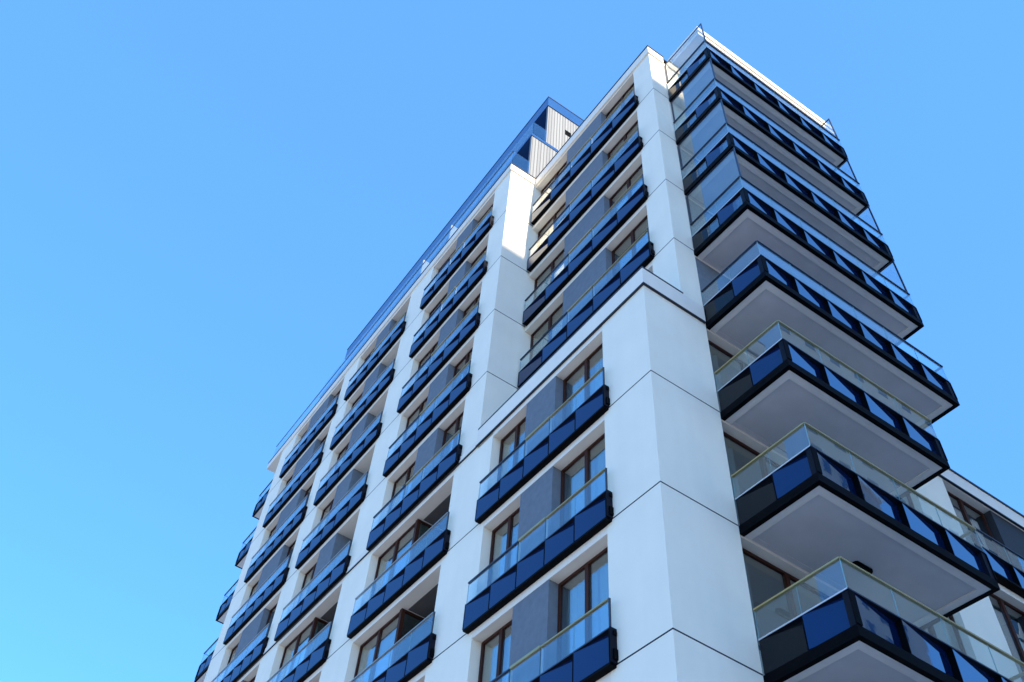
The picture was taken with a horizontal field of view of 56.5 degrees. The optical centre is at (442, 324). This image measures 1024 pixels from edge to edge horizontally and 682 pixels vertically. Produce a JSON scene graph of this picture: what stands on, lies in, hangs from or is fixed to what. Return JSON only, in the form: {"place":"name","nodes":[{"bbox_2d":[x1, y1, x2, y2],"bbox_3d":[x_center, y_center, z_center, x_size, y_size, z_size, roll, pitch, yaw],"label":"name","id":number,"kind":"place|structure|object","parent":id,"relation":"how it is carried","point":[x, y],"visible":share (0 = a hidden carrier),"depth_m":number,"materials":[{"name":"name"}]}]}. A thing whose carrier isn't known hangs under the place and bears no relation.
{"place":"outdoors","nodes":[
{"label":"outdoors","id":0,"kind":"place"},
{"bbox_2d":[0,0,1023,681],"label":"sky","id":1,"kind":"structure","parent":0,"point":[205,205],"materials":[{"name":"blue"}]},
{"bbox_2d":[194,23,1023,681],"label":"apartment tower","id":2,"kind":"structure","parent":0,"point":[632,381],"depth_m":22.42,"materials":[{"name":"white concrete"}]},
{"bbox_2d":[223,643,238,677],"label":"window","id":3,"kind":"structure","parent":2,"relation":"in","point":[236,646],"depth_m":37.58,"materials":[{"name":"brown glass"}]},
{"bbox_2d":[245,581,258,609],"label":"window","id":4,"kind":"structure","parent":2,"relation":"in","point":[256,584],"depth_m":39.93,"materials":[{"name":"brown glass"}]},
{"bbox_2d":[261,603,277,639],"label":"window","id":5,"kind":"structure","parent":2,"relation":"in","point":[275,606],"depth_m":35.47,"materials":[{"name":"brown glass"}]},
{"bbox_2d":[265,525,276,548],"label":"window","id":6,"kind":"structure","parent":2,"relation":"in","point":[273,530],"depth_m":42.15,"materials":[{"name":"brown glass"}]},
{"bbox_2d":[282,475,292,495],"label":"window","id":7,"kind":"structure","parent":2,"relation":"in","point":[288,481],"depth_m":44.47,"materials":[{"name":"brown glass"}]},
{"bbox_2d":[282,539,296,570],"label":"window","id":8,"kind":"structure","parent":2,"relation":"in","point":[294,542],"depth_m":37.86,"materials":[{"name":"brown glass"}]},
{"bbox_2d":[276,621,317,681],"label":"window","id":9,"kind":"structure","parent":2,"relation":"in","point":[290,666],"depth_m":30.97,"materials":[{"name":"brown glass"}]},
{"bbox_2d":[297,563,316,603],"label":"window","id":10,"kind":"structure","parent":2,"relation":"in","point":[313,568],"depth_m":33.60,"materials":[{"name":"brown glass"}]},
{"bbox_2d":[301,484,312,508],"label":"window","id":11,"kind":"structure","parent":2,"relation":"in","point":[310,487],"depth_m":40.24,"materials":[{"name":"brown glass"}]},
{"bbox_2d":[306,617,331,656],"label":"window","id":12,"kind":"structure","parent":2,"relation":"in","point":[324,622],"depth_m":30.34,"materials":[{"name":"brown metal"}]},
{"bbox_2d":[317,434,327,454],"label":"window","id":13,"kind":"structure","parent":2,"relation":"in","point":[324,439],"depth_m":42.44,"materials":[{"name":"brown glass"}]},
{"bbox_2d":[317,499,333,532],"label":"window","id":14,"kind":"structure","parent":2,"relation":"in","point":[330,504],"depth_m":36.02,"materials":[{"name":"brown glass"}]},
{"bbox_2d":[331,389,340,407],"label":"window","id":15,"kind":"structure","parent":2,"relation":"in","point":[338,393],"depth_m":44.80,"materials":[{"name":"brown glass"}]},
{"bbox_2d":[334,443,348,471],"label":"window","id":16,"kind":"structure","parent":2,"relation":"in","point":[346,447],"depth_m":38.37,"materials":[{"name":"brown glass"}]},
{"bbox_2d":[349,392,362,417],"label":"window","id":17,"kind":"structure","parent":2,"relation":"in","point":[360,396],"depth_m":40.81,"materials":[{"name":"brown glass"}]},
{"bbox_2d":[362,348,374,369],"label":"window","id":18,"kind":"structure","parent":2,"relation":"in","point":[367,362],"depth_m":43.07,"materials":[{"name":"brown glass"}]},
{"bbox_2d":[354,612,399,681],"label":"window","id":19,"kind":"structure","parent":2,"relation":"in","point":[383,643],"depth_m":24.98,"materials":[{"name":"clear glass"}]},
{"bbox_2d":[370,523,420,597],"bbox_3d":[-1.407,7.174,26.633,0.232,2.761,2.160,30,-54,-15],"label":"window","id":20,"kind":"structure","parent":2,"relation":"in","point":[396,544],"depth_m":27.39,"materials":[{"name":"brown glass"}]},
{"bbox_2d":[388,461,415,512],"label":"window","id":21,"kind":"structure","parent":2,"relation":"in","point":[401,495],"depth_m":29.98,"materials":[{"name":"brown glass"}]},
{"bbox_2d":[394,609,431,661],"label":"window","id":22,"kind":"structure","parent":2,"relation":"in","point":[409,613],"depth_m":24.60,"materials":[{"name":"brown metal"}]},
{"bbox_2d":[403,397,427,441],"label":"window","id":23,"kind":"structure","parent":2,"relation":"in","point":[420,407],"depth_m":32.36,"materials":[{"name":"glass"}]},
{"bbox_2d":[416,341,437,379],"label":"window","id":24,"kind":"structure","parent":2,"relation":"in","point":[431,351],"depth_m":34.75,"materials":[{"name":"glass"}]},
{"bbox_2d":[412,519,442,559],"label":"window","id":25,"kind":"structure","parent":2,"relation":"in","point":[422,522],"depth_m":26.97,"materials":[{"name":"brown metal"}]},
{"bbox_2d":[427,293,446,326],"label":"window","id":26,"kind":"structure","parent":2,"relation":"in","point":[444,297],"depth_m":37.21,"materials":[{"name":"brown metal"}]},
{"bbox_2d":[436,249,455,280],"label":"window","id":27,"kind":"structure","parent":2,"relation":"in","point":[455,249],"depth_m":39.54,"materials":[{"name":"brown metal"}]},
{"bbox_2d":[440,411,463,460],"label":"window","id":28,"kind":"structure","parent":2,"relation":"in","point":[454,442],"depth_m":28.34,"materials":[{"name":"clear glass"}]},
{"bbox_2d":[451,347,472,389],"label":"window","id":29,"kind":"structure","parent":2,"relation":"in","point":[466,357],"depth_m":30.69,"materials":[{"name":"clear glass"}]},
{"bbox_2d":[461,293,480,328],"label":"window","id":30,"kind":"structure","parent":2,"relation":"in","point":[475,301],"depth_m":33.10,"materials":[{"name":"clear glass"}]},
{"bbox_2d":[470,246,486,275],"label":"window","id":31,"kind":"structure","parent":2,"relation":"in","point":[482,259],"depth_m":35.46,"materials":[{"name":"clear glass"}]},
{"bbox_2d":[477,204,492,230],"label":"window","id":32,"kind":"structure","parent":2,"relation":"in","point":[489,214],"depth_m":37.81,"materials":[{"name":"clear glass"}]},
{"bbox_2d":[478,620,511,681],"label":"window","id":33,"kind":"structure","parent":2,"relation":"in","point":[497,655],"depth_m":19.41,"materials":[{"name":"clear glass"}]},
{"bbox_2d":[487,507,519,585],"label":"window","id":34,"kind":"structure","parent":2,"relation":"in","point":[509,538],"depth_m":21.60,"materials":[{"name":"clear glass"}]},
{"bbox_2d":[497,417,525,480],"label":"window","id":35,"kind":"structure","parent":2,"relation":"in","point":[512,461],"depth_m":24.03,"materials":[{"name":"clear glass"}]},
{"bbox_2d":[529,302,562,360],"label":"window","id":36,"kind":"structure","parent":2,"relation":"in","point":[558,327],"depth_m":29.29,"materials":[{"name":"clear glass"}]},
{"bbox_2d":[533,249,563,300],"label":"window","id":37,"kind":"structure","parent":2,"relation":"in","point":[552,264],"depth_m":31.71,"materials":[{"name":"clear glass"}]},
{"bbox_2d":[537,202,565,247],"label":"window","id":38,"kind":"structure","parent":2,"relation":"in","point":[554,216],"depth_m":34.22,"materials":[{"name":"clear glass"}]},
{"bbox_2d":[540,161,566,202],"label":"window","id":39,"kind":"structure","parent":2,"relation":"in","point":[556,182],"depth_m":36.57,"materials":[{"name":"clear glass"}]},
{"bbox_2d":[556,547,608,662],"bbox_3d":[2.655,5.407,16.931,0.232,2.761,1.775,30,-54,-15],"label":"window","id":40,"kind":"structure","parent":2,"relation":"in","point":[583,598],"depth_m":17.56,"materials":[{"name":"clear glass"}]},
{"bbox_2d":[562,343,602,421],"bbox_3d":[3.345,1.708,21.605,0.232,2.761,1.775,30,-54,-15],"label":"window","id":41,"kind":"structure","parent":2,"relation":"in","point":[584,394],"depth_m":22.38,"materials":[{"name":"brown glass"}]},
{"bbox_2d":[560,433,605,526],"bbox_3d":[3.000,3.557,19.268,0.232,2.761,1.775,30,-54,-15],"label":"window","id":42,"kind":"structure","parent":2,"relation":"in","point":[586,473],"depth_m":19.98,"materials":[{"name":"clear glass"}]},
{"bbox_2d":[606,83,633,126],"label":"window","id":43,"kind":"structure","parent":2,"relation":"in","point":[623,104],"depth_m":34.32,"materials":[{"name":"brown glass"}]},
{"bbox_2d":[607,120,637,168],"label":"window","id":44,"kind":"structure","parent":2,"relation":"in","point":[624,137],"depth_m":31.92,"materials":[{"name":"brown glass"}]},
{"bbox_2d":[609,164,642,217],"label":"window","id":45,"kind":"structure","parent":2,"relation":"in","point":[628,181],"depth_m":29.48,"materials":[{"name":"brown glass"}]},
{"bbox_2d":[612,215,648,275],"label":"window","id":46,"kind":"structure","parent":2,"relation":"in","point":[632,233],"depth_m":27.07,"materials":[{"name":"brown glass"}]},
{"bbox_2d":[708,340,747,411],"bbox_3d":[6.806,1.781,21.152,2.500,2.761,0.232,30,-54,-15],"label":"window","id":47,"kind":"structure","parent":2,"relation":"in","point":[714,359],"depth_m":21.87,"materials":[{"name":"brown glass"}]},
{"bbox_2d":[723,431,779,526],"bbox_3d":[6.462,3.631,18.815,2.500,2.761,0.232,30,-54,-15],"label":"window","id":48,"kind":"structure","parent":2,"relation":"in","point":[732,468],"depth_m":19.52,"materials":[{"name":"brown metal"}]},
{"bbox_2d":[742,548,828,675],"bbox_3d":[6.117,5.480,16.479,2.500,2.761,0.232,30,-54,-15],"label":"window","id":49,"kind":"structure","parent":2,"relation":"in","point":[786,577],"depth_m":17.25,"materials":[{"name":"brown metal"}]},
{"bbox_2d":[852,561,872,573],"bbox_3d":[7.641,4.440,17.254,0.460,0.084,0.150,30,-54,-15],"label":"ceiling lamp","id":50,"kind":"object","parent":2,"relation":"attached to","point":[864,567],"visible":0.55,"depth_m":17.21,"materials":[{"name":"black metal"}]},
{"bbox_2d":[901,494,914,508],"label":"window","id":51,"kind":"structure","parent":2,"relation":"in","point":[908,497],"depth_m":22.33,"materials":[{"name":"brown glass"}]},
{"bbox_2d":[927,615,966,654],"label":"window","id":52,"kind":"structure","parent":2,"relation":"in","point":[937,630],"depth_m":19.49,"materials":[{"name":"glass"}]},
{"bbox_2d":[947,491,1001,557],"bbox_3d":[12.943,5.280,23.016,1.750,2.761,0.082,30,-54,-15],"label":"window","id":53,"kind":"structure","parent":2,"relation":"in","point":[961,503],"depth_m":23.81,"materials":[{"name":"brown metal"}]},
{"bbox_2d":[989,594,1023,662],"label":"window","id":54,"kind":"structure","parent":2,"relation":"in","point":[1001,603],"depth_m":21.30,"materials":[{"name":"glass"}]}
]}

